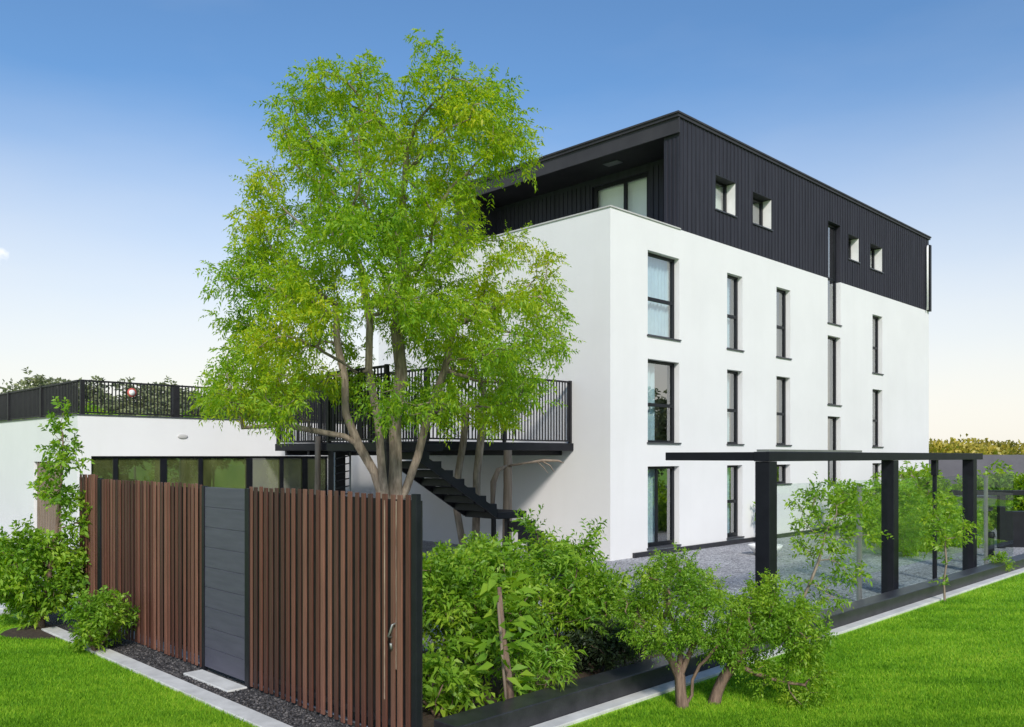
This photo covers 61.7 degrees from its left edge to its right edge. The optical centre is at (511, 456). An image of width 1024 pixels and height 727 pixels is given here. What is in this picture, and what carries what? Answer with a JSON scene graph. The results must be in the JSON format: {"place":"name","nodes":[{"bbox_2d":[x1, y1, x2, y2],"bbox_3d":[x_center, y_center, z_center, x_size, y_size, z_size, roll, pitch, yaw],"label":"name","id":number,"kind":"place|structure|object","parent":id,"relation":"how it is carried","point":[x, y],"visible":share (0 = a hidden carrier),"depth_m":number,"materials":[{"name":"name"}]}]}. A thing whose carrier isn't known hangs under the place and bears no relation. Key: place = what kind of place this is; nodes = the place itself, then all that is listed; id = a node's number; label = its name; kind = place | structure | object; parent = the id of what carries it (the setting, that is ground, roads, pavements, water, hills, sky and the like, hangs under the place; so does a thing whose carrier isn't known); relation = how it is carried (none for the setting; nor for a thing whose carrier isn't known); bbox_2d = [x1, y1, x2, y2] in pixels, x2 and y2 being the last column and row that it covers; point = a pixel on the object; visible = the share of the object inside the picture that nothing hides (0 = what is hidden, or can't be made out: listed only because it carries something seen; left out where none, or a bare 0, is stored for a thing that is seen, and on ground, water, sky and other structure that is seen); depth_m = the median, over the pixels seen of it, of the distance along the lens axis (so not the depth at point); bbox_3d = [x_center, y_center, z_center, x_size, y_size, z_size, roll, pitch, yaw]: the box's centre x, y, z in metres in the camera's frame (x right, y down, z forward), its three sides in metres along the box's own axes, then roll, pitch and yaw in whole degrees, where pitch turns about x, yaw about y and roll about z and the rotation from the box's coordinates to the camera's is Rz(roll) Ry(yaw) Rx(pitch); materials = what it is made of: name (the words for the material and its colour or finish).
{"place":"outdoors","nodes":[
{"label":"outdoors","id":0,"kind":"place"},
{"bbox_2d":[0,379,379,548],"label":"annex building","id":1,"kind":"structure","parent":0,"point":[176,447],"depth_m":23.14,"materials":[{"name":"white paint"}]},
{"bbox_2d":[127,388,136,396],"bbox_3d":[-9.697,-1.620,21.860,0.230,0.230,0.022,0,0,-45],"label":"round sign","id":2,"kind":"object","parent":1,"relation":"attached to","point":[131,392],"visible":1,"depth_m":21.85,"materials":[{"name":"plastic"}]},
{"bbox_2d":[91,456,326,494],"bbox_3d":[-8.040,1.075,23.617,6.826,2.146,0.090,0,0,-45],"label":"window","id":3,"kind":"structure","parent":1,"relation":"in","point":[240,472],"depth_m":23.60,"materials":[{"name":"clear glass"}]},
{"bbox_2d":[71,631,354,726],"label":"strip gravel","id":4,"kind":"structure","parent":0,"point":[155,661],"depth_m":9.28,"materials":[{"name":"grey gravel"}]},
{"bbox_2d":[0,573,1023,726],"bbox_3d":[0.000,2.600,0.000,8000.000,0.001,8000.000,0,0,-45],"label":"ground","id":5,"kind":"structure","parent":0,"point":[671,692],"depth_m":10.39,"materials":[{"name":"green plant"}]},
{"bbox_2d":[0,603,7,609],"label":"path slab","id":6,"kind":"structure","parent":5,"relation":"on","point":[2,607],"depth_m":14.49,"materials":[{"name":"concrete"}]},
{"bbox_2d":[0,623,58,639],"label":"soil patch","id":7,"kind":"object","parent":5,"relation":"on","point":[30,632],"visible":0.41,"depth_m":12.53,"materials":[{"name":"brown soil"}]},
{"bbox_2d":[0,396,94,629],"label":"tall shrub","id":8,"kind":"object","parent":5,"relation":"on","point":[54,562],"visible":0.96,"depth_m":12.92,"materials":[{"name":"green plant"}]},
{"bbox_2d":[15,367,117,403],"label":"background tree","id":9,"kind":"object","parent":5,"relation":"on","point":[41,380],"visible":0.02,"depth_m":69.51,"materials":[{"name":"green plant"}]},
{"bbox_2d":[36,386,138,417],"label":"background tree","id":10,"kind":"object","parent":5,"relation":"on","point":[106,404],"visible":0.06,"depth_m":66.40,"materials":[{"name":"green plant"}]},
{"bbox_2d":[57,584,139,653],"bbox_3d":[-5.458,2.191,11.326,0.903,0.957,1.100,0,0,0],"label":"round shrub","id":11,"kind":"object","parent":5,"relation":"on","point":[93,633],"visible":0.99,"depth_m":11.21,"materials":[{"name":"green plant"}]},
{"bbox_2d":[113,375,202,415],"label":"background tree","id":12,"kind":"object","parent":5,"relation":"on","point":[133,378],"visible":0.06,"depth_m":70.27,"materials":[{"name":"green plant"}]},
{"bbox_2d":[41,627,291,726],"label":"concrete kerb","id":13,"kind":"structure","parent":5,"relation":"on","point":[249,715],"depth_m":9.56,"materials":[{"name":"grey concrete"}]},
{"bbox_2d":[0,377,338,414],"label":"distant wood","id":14,"kind":"object","parent":5,"relation":"on","point":[15,385],"depth_m":164.67,"materials":[{"name":"green plant"}]},
{"bbox_2d":[121,389,233,417],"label":"background tree","id":15,"kind":"object","parent":5,"relation":"on","point":[169,406],"visible":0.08,"depth_m":65.74,"materials":[{"name":"green plant"}]},
{"bbox_2d":[8,593,360,726],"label":"gravel strip","id":16,"kind":"object","parent":5,"relation":"on","point":[53,621],"depth_m":10.46,"materials":[{"name":"black gravel"}]},
{"bbox_2d":[79,474,422,726],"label":"timber fence","id":17,"kind":"object","parent":16,"relation":"on","point":[318,596],"visible":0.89,"depth_m":9.11,"materials":[{"name":"brown wood"}]},
{"bbox_2d":[183,669,246,691],"bbox_3d":[-3.419,2.607,9.839,0.240,0.085,1.110,0,0,-45],"label":"slab","id":18,"kind":"object","parent":5,"relation":"on","point":[216,681],"depth_m":9.79,"materials":[{"name":"concrete"}]},
{"bbox_2d":[228,395,317,421],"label":"background tree","id":19,"kind":"object","parent":5,"relation":"on","point":[275,413],"depth_m":64.33,"materials":[{"name":"green plant"}]},
{"bbox_2d":[604,542,762,708],"bbox_3d":[1.678,1.745,8.811,1.336,1.770,1.399,0,0,-27],"label":"tree","id":20,"kind":"object","parent":5,"relation":"on","point":[701,601],"visible":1,"depth_m":8.61,"materials":[{"name":"green plant"}]},
{"bbox_2d":[696,568,845,710],"bbox_3d":[2.667,1.970,9.035,1.531,1.626,1.265,0,0,0],"label":"tree","id":21,"kind":"object","parent":5,"relation":"on","point":[779,621],"visible":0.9,"depth_m":8.81,"materials":[{"name":"green plant"}]},
{"bbox_2d":[531,567,1023,726],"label":"concrete kerb","id":22,"kind":"structure","parent":5,"relation":"on","point":[602,708],"depth_m":9.97,"materials":[{"name":"grey concrete"}]},
{"bbox_2d":[915,488,984,600],"bbox_3d":[7.720,1.583,15.346,1.272,2.036,0.803,0,0,0],"label":"thin sapling","id":23,"kind":"object","parent":5,"relation":"on","point":[933,515],"visible":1,"depth_m":15.28,"materials":[{"name":"green plant"}]},
{"bbox_2d":[929,433,1023,454],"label":"distant wood","id":24,"kind":"object","parent":5,"relation":"on","point":[986,447],"visible":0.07,"depth_m":226.19,"materials":[{"name":"green plant"}]},
{"bbox_2d":[929,455,1023,488],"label":"boundary wall","id":25,"kind":"structure","parent":5,"relation":"on","point":[950,469],"depth_m":39.69,"materials":[{"name":"grey paint"}]},
{"bbox_2d":[984,551,1018,570],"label":"tufted plant","id":26,"kind":"object","parent":5,"relation":"on","point":[998,555],"visible":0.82,"depth_m":18.99,"materials":[{"name":"green plant"}]},
{"bbox_2d":[0,0,1023,450],"label":"sky","id":27,"kind":"structure","parent":0,"point":[126,125],"materials":[{"name":"blue"}]},
{"bbox_2d":[27,528,1023,726],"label":"gravel court","id":28,"kind":"object","parent":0,"point":[737,562],"depth_m":20.33,"materials":[{"name":"grey gravel"}]},
{"bbox_2d":[45,400,114,415],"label":"hedge tree","id":29,"kind":"object","parent":28,"relation":"on","point":[95,406],"depth_m":34.16,"materials":[{"name":"green plant"}]},
{"bbox_2d":[180,406,238,418],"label":"hedge tree","id":30,"kind":"object","parent":28,"relation":"on","point":[202,417],"depth_m":37.73,"materials":[{"name":"green plant"}]},
{"bbox_2d":[314,436,320,494],"bbox_3d":[-4.890,1.050,21.477,0.190,3.101,0.167,0,0,0],"label":"timber post","id":31,"kind":"object","parent":28,"relation":"on","point":[317,486],"visible":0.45,"depth_m":21.41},
{"bbox_2d":[328,451,344,495],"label":"steel column","id":32,"kind":"structure","parent":28,"relation":"on","point":[340,461],"depth_m":21.85,"materials":[{"name":"black metal"}]},
{"bbox_2d":[334,452,350,495],"bbox_3d":[-4.193,1.250,21.152,0.429,2.700,0.131,0,0,0],"label":"lattice ladder","id":33,"kind":"object","parent":28,"relation":"on","point":[349,471],"visible":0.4,"depth_m":21.17,"materials":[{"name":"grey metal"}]},
{"bbox_2d":[188,28,586,499],"bbox_3d":[-2.345,-2.144,15.275,7.320,9.519,5.992,0,0,0],"label":"shade tree","id":34,"kind":"object","parent":28,"relation":"on","point":[391,230],"visible":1,"depth_m":14.42,"materials":[{"name":"green plant"}]},
{"bbox_2d":[326,364,563,585],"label":"staircase","id":35,"kind":"structure","parent":28,"relation":"on","point":[463,499],"depth_m":17.29,"materials":[{"name":"black metal"}]},
{"bbox_2d":[429,332,506,551],"bbox_3d":[-0.958,-0.072,19.043,2.280,5.415,1.536,0,0,0],"label":"slender tree","id":36,"kind":"object","parent":28,"relation":"on","point":[476,474],"visible":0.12,"depth_m":19.06,"materials":[{"name":"green plant"}]},
{"bbox_2d":[253,633,708,726],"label":"planting bed","id":37,"kind":"object","parent":28,"relation":"on","point":[429,718],"depth_m":9.62,"materials":[{"name":"soil"}]},
{"bbox_2d":[423,628,500,716],"bbox_3d":[-0.782,2.258,8.616,1.358,0.966,0.933,0,0,14],"label":"leafy shrub","id":38,"kind":"object","parent":37,"relation":"on","point":[457,691],"visible":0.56,"depth_m":8.49,"materials":[{"name":"green plant"}]},
{"bbox_2d":[423,531,530,632],"bbox_3d":[-0.554,1.896,11.834,1.952,1.691,1.879,0,0,-32],"label":"leafy shrub","id":39,"kind":"object","parent":37,"relation":"on","point":[470,541],"visible":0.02,"depth_m":11.99,"materials":[{"name":"green plant"}]},
{"bbox_2d":[423,527,558,694],"bbox_3d":[-0.449,1.728,9.608,1.897,1.821,1.670,0,0,-17],"label":"leafy shrub","id":40,"kind":"object","parent":37,"relation":"on","point":[465,576],"visible":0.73,"depth_m":9.31,"materials":[{"name":"green plant"}]},
{"bbox_2d":[457,573,537,700],"bbox_3d":[-0.143,1.879,8.559,0.829,1.449,0.792,0,0,0],"label":"staked sapling","id":41,"kind":"object","parent":37,"relation":"on","point":[480,645],"visible":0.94,"depth_m":8.54,"materials":[{"name":"green plant"}]},
{"bbox_2d":[488,625,587,701],"bbox_3d":[0.260,2.202,8.926,1.108,0.872,0.970,0,0,0],"label":"leafy shrub","id":42,"kind":"object","parent":37,"relation":"on","point":[528,657],"visible":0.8,"depth_m":8.85,"materials":[{"name":"green plant"}]},
{"bbox_2d":[475,504,627,667],"bbox_3d":[0.479,1.613,10.587,1.896,2.049,1.793,0,0,0],"label":"leafy shrub","id":43,"kind":"object","parent":37,"relation":"on","point":[568,558],"visible":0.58,"depth_m":10.33,"materials":[{"name":"green plant"}]},
{"bbox_2d":[539,562,652,647],"bbox_3d":[1.130,2.002,10.991,1.417,1.269,1.288,0,0,-25],"label":"leafy shrub","id":44,"kind":"object","parent":37,"relation":"on","point":[621,581],"visible":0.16,"depth_m":10.65,"materials":[{"name":"green plant"}]},
{"bbox_2d":[539,609,656,673],"bbox_3d":[0.978,2.247,10.137,1.539,0.838,0.907,0,0,0],"label":"dark shrub","id":45,"kind":"object","parent":37,"relation":"on","point":[597,658],"visible":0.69,"depth_m":9.98,"materials":[{"name":"green plant"}]},
{"bbox_2d":[490,450,563,558],"bbox_3d":[0.354,1.230,19.825,1.699,2.741,0.327,0,0,3],"label":"slender tree trunk","id":46,"kind":"object","parent":28,"relation":"on","point":[506,467],"visible":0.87,"depth_m":19.79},
{"bbox_2d":[434,553,1023,726],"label":"black kerb","id":47,"kind":"structure","parent":28,"relation":"on","point":[536,707],"depth_m":9.29,"materials":[{"name":"concrete"}]},
{"bbox_2d":[748,543,782,552],"bbox_3d":[6.647,2.465,22.486,0.900,0.270,0.900,0,0,0],"label":"planter bowl","id":48,"kind":"object","parent":28,"relation":"on","point":[752,546],"visible":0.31,"depth_m":22.34,"materials":[{"name":"white ceramic"}]},
{"bbox_2d":[665,449,982,616],"bbox_3d":[6.640,1.250,16.787,1.850,2.700,9.890,0,0,45],"label":"pergola","id":49,"kind":"object","parent":28,"relation":"on","point":[766,460],"visible":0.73,"depth_m":15.08,"materials":[{"name":"grey metal"}]},
{"bbox_2d":[782,471,893,617],"bbox_3d":[4.757,1.412,12.754,1.620,2.394,0.883,0,0,0],"label":"young tree","id":50,"kind":"object","parent":28,"relation":"on","point":[816,513],"visible":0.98,"depth_m":12.70,"materials":[{"name":"green plant"}]},
{"bbox_2d":[825,470,905,533],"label":"garden shrub","id":51,"kind":"object","parent":28,"relation":"on","point":[877,486],"visible":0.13,"depth_m":27.58,"materials":[{"name":"green plant"}]},
{"bbox_2d":[848,481,931,547],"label":"garden shrub","id":52,"kind":"object","parent":28,"relation":"on","point":[877,510],"visible":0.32,"depth_m":23.91,"materials":[{"name":"green plant"}]},
{"bbox_2d":[793,460,1003,599],"bbox_3d":[8.323,1.341,17.345,12.420,2.518,0.100,0,0,-45],"label":"glass screen","id":53,"kind":"object","parent":28,"relation":"on","point":[934,468],"visible":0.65,"depth_m":17.79,"materials":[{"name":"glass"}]},
{"bbox_2d":[870,506,930,557],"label":"garden shrub","id":54,"kind":"object","parent":28,"relation":"on","point":[908,529],"visible":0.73,"depth_m":21.87,"materials":[{"name":"green plant"}]},
{"bbox_2d":[879,476,945,512],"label":"garden shrub","id":55,"kind":"object","parent":28,"relation":"on","point":[924,497],"visible":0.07,"depth_m":25.85,"materials":[{"name":"green plant"}]},
{"bbox_2d":[899,461,946,498],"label":"garden tree","id":56,"kind":"object","parent":28,"relation":"on","point":[916,475],"visible":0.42,"depth_m":28.57,"materials":[{"name":"green plant"}]},
{"bbox_2d":[899,493,961,552],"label":"garden shrub","id":57,"kind":"object","parent":28,"relation":"on","point":[909,505],"visible":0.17,"depth_m":23.12,"materials":[{"name":"green plant"}]},
{"bbox_2d":[921,475,947,498],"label":"garden shrub","id":58,"kind":"object","parent":28,"relation":"on","point":[937,486],"visible":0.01,"depth_m":29.45,"materials":[{"name":"green plant"}]},
{"bbox_2d":[908,461,992,495],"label":"garden shrub","id":59,"kind":"object","parent":28,"relation":"on","point":[944,481],"visible":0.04,"depth_m":30.60,"materials":[{"name":"green plant"}]},
{"bbox_2d":[924,483,997,547],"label":"garden shrub","id":60,"kind":"object","parent":28,"relation":"on","point":[980,518],"visible":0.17,"depth_m":24.18,"materials":[{"name":"green plant"}]},
{"bbox_2d":[947,490,1023,547],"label":"bin shelter","id":61,"kind":"object","parent":28,"relation":"on","point":[1010,528],"visible":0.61,"depth_m":24.19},
{"bbox_2d":[988,532,994,556],"bbox_3d":[12.350,2.275,22.100,0.200,0.650,0.200,0,0,0],"label":"bollard","id":62,"kind":"object","parent":28,"relation":"on","point":[991,542],"visible":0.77,"depth_m":22.03,"materials":[{"name":"black metal"}]},
{"bbox_2d":[961,459,1023,526],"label":"garden shrub","id":63,"kind":"object","parent":28,"relation":"on","point":[1001,480],"visible":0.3,"depth_m":30.84,"materials":[{"name":"green plant"}]},
{"bbox_2d":[977,504,1014,535],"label":"garden shrub","id":64,"kind":"object","parent":28,"relation":"on","point":[1010,508],"visible":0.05,"depth_m":27.08,"materials":[{"name":"green plant"}]},
{"bbox_2d":[977,470,1023,521],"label":"garden hedge","id":65,"kind":"object","parent":28,"relation":"on","point":[1015,476],"visible":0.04,"depth_m":31.76,"materials":[{"name":"green plant"}]},
{"bbox_2d":[991,473,1023,510],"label":"garden shrub","id":66,"kind":"object","parent":28,"relation":"on","point":[1013,501],"visible":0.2,"depth_m":30.67,"materials":[{"name":"green plant"}]},
{"bbox_2d":[379,110,931,560],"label":"apartment building","id":67,"kind":"structure","parent":0,"point":[730,294],"depth_m":25.39,"materials":[{"name":"white paint"}]},
{"bbox_2d":[275,367,573,454],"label":"balcony","id":68,"kind":"structure","parent":67,"relation":"attached to","point":[304,446],"depth_m":21.43,"materials":[{"name":"black metal"}]},
{"bbox_2d":[593,172,647,216],"bbox_3d":[3.448,-7.070,26.807,0.190,3.096,2.196,0,0,-45],"label":"window","id":69,"kind":"structure","parent":67,"relation":"in","point":[631,193],"depth_m":26.67,"materials":[{"name":"clear glass"}]},
{"bbox_2d":[647,466,681,549],"bbox_3d":[3.918,1.354,22.937,1.524,2.163,0.443,0,0,-45],"label":"window","id":70,"kind":"structure","parent":67,"relation":"in","point":[653,543],"depth_m":23.05,"materials":[{"name":"clear glass"}]},
{"bbox_2d":[647,360,681,443],"bbox_3d":[3.918,-1.431,22.937,1.524,2.213,0.443,0,0,-45],"label":"window","id":71,"kind":"structure","parent":67,"relation":"in","point":[651,364],"depth_m":23.06,"materials":[{"name":"clear glass"}]},
{"bbox_2d":[647,253,681,340],"bbox_3d":[3.918,-4.247,22.937,1.524,2.243,0.443,0,0,-45],"label":"window","id":72,"kind":"structure","parent":67,"relation":"in","point":[658,266],"depth_m":23.30,"materials":[{"name":"clear glass"}]},
{"bbox_2d":[715,181,737,217],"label":"window","id":73,"kind":"structure","parent":67,"relation":"in","point":[718,185],"depth_m":25.56,"materials":[{"name":"glass"}]},
{"bbox_2d":[726,465,744,539],"bbox_3d":[6.476,1.354,25.492,0.443,2.163,0.950,0,0,45],"label":"window","id":74,"kind":"structure","parent":67,"relation":"in","point":[733,535],"depth_m":25.74,"materials":[{"name":"black metal"}]},
{"bbox_2d":[726,370,744,444],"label":"window","id":75,"kind":"structure","parent":67,"relation":"in","point":[735,410],"depth_m":25.74,"materials":[{"name":"black metal"}]},
{"bbox_2d":[726,275,744,351],"bbox_3d":[6.476,-4.247,25.492,0.443,2.243,0.950,0,0,45],"label":"window","id":76,"kind":"structure","parent":67,"relation":"in","point":[735,316],"depth_m":25.74,"materials":[{"name":"black metal"}]},
{"bbox_2d":[753,198,773,230],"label":"window","id":77,"kind":"structure","parent":67,"relation":"in","point":[760,224],"depth_m":27.07,"materials":[{"name":"glass"}]},
{"bbox_2d":[776,377,791,445],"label":"window","id":78,"kind":"structure","parent":67,"relation":"in","point":[783,414],"depth_m":27.86,"materials":[{"name":"black metal"}]},
{"bbox_2d":[776,289,791,359],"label":"window","id":79,"kind":"structure","parent":67,"relation":"in","point":[783,327],"depth_m":27.86,"materials":[{"name":"black metal"}]},
{"bbox_2d":[777,464,791,484],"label":"window","id":80,"kind":"structure","parent":67,"relation":"in","point":[783,482],"depth_m":27.85,"materials":[{"name":"glass"}]},
{"bbox_2d":[827,417,839,484],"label":"window","id":81,"kind":"structure","parent":67,"relation":"in","point":[834,418],"depth_m":30.51,"materials":[{"name":"black glass"}]},
{"bbox_2d":[827,337,841,405],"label":"window","id":82,"kind":"structure","parent":67,"relation":"in","point":[834,339],"depth_m":30.51,"materials":[{"name":"black glass"}]},
{"bbox_2d":[827,224,841,326],"bbox_3d":[11.248,-6.382,30.146,1.100,3.553,0.275,0,0,-45],"label":"window","id":83,"kind":"structure","parent":67,"relation":"in","point":[833,279],"depth_m":30.51,"materials":[{"name":"black glass"}]},
{"bbox_2d":[848,239,860,263],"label":"window","id":84,"kind":"structure","parent":67,"relation":"in","point":[849,241],"depth_m":31.70,"materials":[{"name":"black glass"}]},
{"bbox_2d":[872,463,877,494],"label":"window","id":85,"kind":"structure","parent":67,"relation":"in","point":[876,464],"depth_m":33.12,"materials":[{"name":"black metal"}]},
{"bbox_2d":[870,248,883,273],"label":"window","id":86,"kind":"structure","parent":67,"relation":"in","point":[873,251],"depth_m":33.20,"materials":[{"name":"black glass"}]},
{"bbox_2d":[872,390,883,447],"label":"window","id":87,"kind":"structure","parent":67,"relation":"in","point":[876,391],"depth_m":33.12,"materials":[{"name":"black glass"}]},
{"bbox_2d":[872,316,883,374],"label":"window","id":88,"kind":"structure","parent":67,"relation":"in","point":[875,348],"depth_m":33.12,"materials":[{"name":"black metal"}]}
]}

